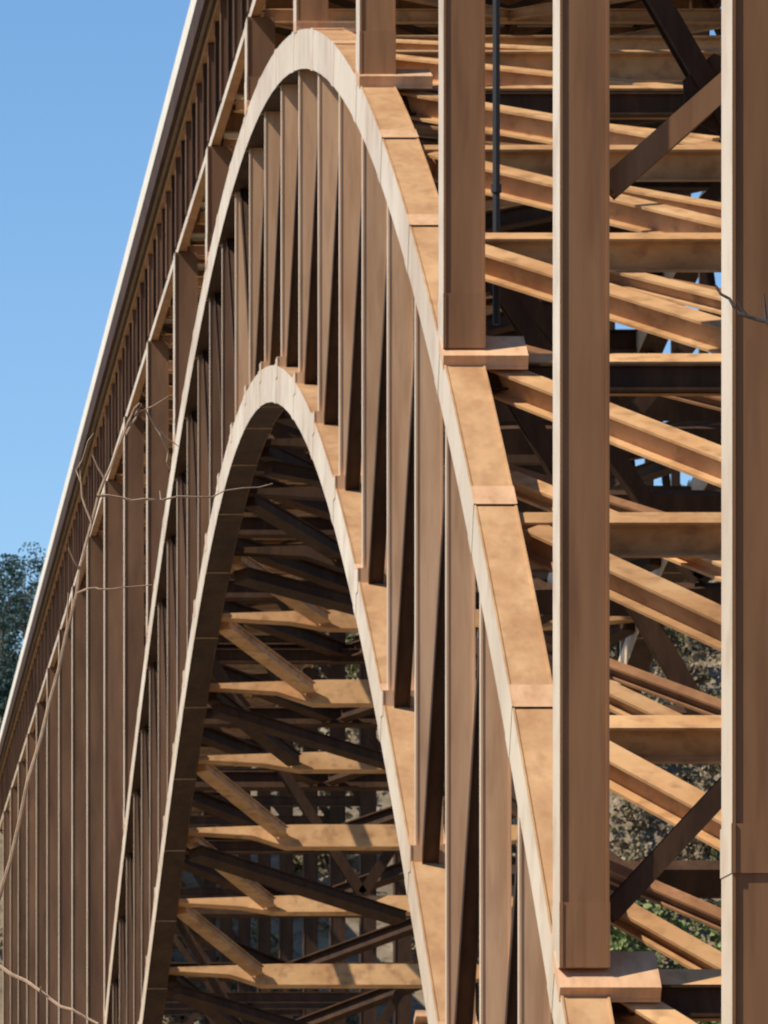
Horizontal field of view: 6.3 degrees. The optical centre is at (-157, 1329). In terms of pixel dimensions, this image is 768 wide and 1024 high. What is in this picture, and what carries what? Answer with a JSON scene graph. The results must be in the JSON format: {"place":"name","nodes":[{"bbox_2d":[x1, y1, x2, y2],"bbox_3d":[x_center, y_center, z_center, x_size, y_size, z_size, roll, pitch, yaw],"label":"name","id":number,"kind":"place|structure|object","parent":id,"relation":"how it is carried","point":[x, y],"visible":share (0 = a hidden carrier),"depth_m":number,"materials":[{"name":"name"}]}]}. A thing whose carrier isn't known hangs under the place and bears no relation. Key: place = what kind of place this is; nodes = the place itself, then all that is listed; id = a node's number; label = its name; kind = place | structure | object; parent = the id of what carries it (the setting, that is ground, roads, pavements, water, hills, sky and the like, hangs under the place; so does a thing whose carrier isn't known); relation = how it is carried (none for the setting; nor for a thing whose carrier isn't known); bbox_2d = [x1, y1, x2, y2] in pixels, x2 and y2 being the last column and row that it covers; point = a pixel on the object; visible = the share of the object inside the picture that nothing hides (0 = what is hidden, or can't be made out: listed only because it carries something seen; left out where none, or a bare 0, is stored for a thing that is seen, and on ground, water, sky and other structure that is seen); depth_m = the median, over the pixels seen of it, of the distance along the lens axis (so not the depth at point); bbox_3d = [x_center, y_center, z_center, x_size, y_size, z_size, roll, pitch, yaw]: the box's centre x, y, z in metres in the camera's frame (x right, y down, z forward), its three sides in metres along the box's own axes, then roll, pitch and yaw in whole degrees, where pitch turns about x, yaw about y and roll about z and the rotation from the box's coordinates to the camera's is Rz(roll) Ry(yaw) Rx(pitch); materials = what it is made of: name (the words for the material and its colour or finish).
{"place":"outdoors","nodes":[
{"label":"outdoors","id":0,"kind":"place"},
{"bbox_2d":[0,579,720,1023],"bbox_3d":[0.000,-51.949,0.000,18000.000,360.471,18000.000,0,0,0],"label":"ground","id":1,"kind":"structure","parent":0,"point":[654,837],"depth_m":930.54,"materials":[{"name":"green plant"}]},
{"bbox_2d":[0,679,12,729],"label":"oak tree","id":2,"kind":"object","parent":1,"relation":"on","point":[5,687],"visible":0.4,"depth_m":967.16,"materials":[{"name":"green plant"}]},
{"bbox_2d":[0,618,15,717],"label":"oak tree","id":3,"kind":"object","parent":1,"relation":"on","point":[8,646],"visible":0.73,"depth_m":974.78,"materials":[{"name":"green plant"}]},
{"bbox_2d":[0,662,16,713],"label":"oak tree","id":4,"kind":"object","parent":1,"relation":"on","point":[4,674],"visible":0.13,"depth_m":971.08,"materials":[{"name":"green plant"}]},
{"bbox_2d":[0,553,26,655],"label":"oak tree","id":5,"kind":"object","parent":1,"relation":"on","point":[10,555],"visible":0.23,"depth_m":1010.95,"materials":[{"name":"green plant"}]},
{"bbox_2d":[0,570,31,678],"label":"oak tree","id":6,"kind":"object","parent":1,"relation":"on","point":[21,608],"visible":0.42,"depth_m":984.15,"materials":[{"name":"green plant"}]},
{"bbox_2d":[0,584,37,659],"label":"oak tree","id":7,"kind":"object","parent":1,"relation":"on","point":[33,593],"visible":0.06,"depth_m":1001.96,"materials":[{"name":"green plant"}]},
{"bbox_2d":[0,553,38,664],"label":"oak tree","id":8,"kind":"object","parent":1,"relation":"on","point":[2,567],"visible":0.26,"depth_m":1005.16,"materials":[{"name":"green plant"}]},
{"bbox_2d":[0,542,45,677],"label":"oak tree","id":9,"kind":"object","parent":1,"relation":"on","point":[31,561],"visible":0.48,"depth_m":989.36,"materials":[{"name":"green plant"}]},
{"bbox_2d":[0,396,272,1023],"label":"bare tree","id":10,"kind":"object","parent":1,"relation":"on","point":[38,746],"visible":1,"depth_m":39.80,"materials":[{"name":"brown plant"}]},
{"bbox_2d":[0,480,720,1023],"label":"forest","id":11,"kind":"object","parent":1,"relation":"on","point":[626,808],"visible":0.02,"depth_m":929.77,"materials":[{"name":"green plant"}]},
{"bbox_2d":[0,0,767,1023],"bbox_3d":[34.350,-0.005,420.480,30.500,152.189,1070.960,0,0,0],"label":"arch bridge","id":12,"kind":"structure","parent":1,"relation":"on","point":[392,272],"depth_m":279.95,"materials":[{"name":"wood"}]},
{"bbox_2d":[552,898,720,1023],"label":"forest","id":13,"kind":"object","parent":1,"relation":"on","point":[620,940],"visible":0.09,"depth_m":907.61,"materials":[{"name":"green plant"}]},
{"bbox_2d":[715,285,767,324],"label":"bare tree","id":14,"kind":"object","parent":1,"relation":"on","point":[745,314],"visible":1,"depth_m":41.85,"materials":[{"name":"brown plant"}]},
{"bbox_2d":[0,0,720,655],"label":"sky","id":15,"kind":"structure","parent":0,"point":[84,84],"materials":[{"name":"blue"}]}
]}

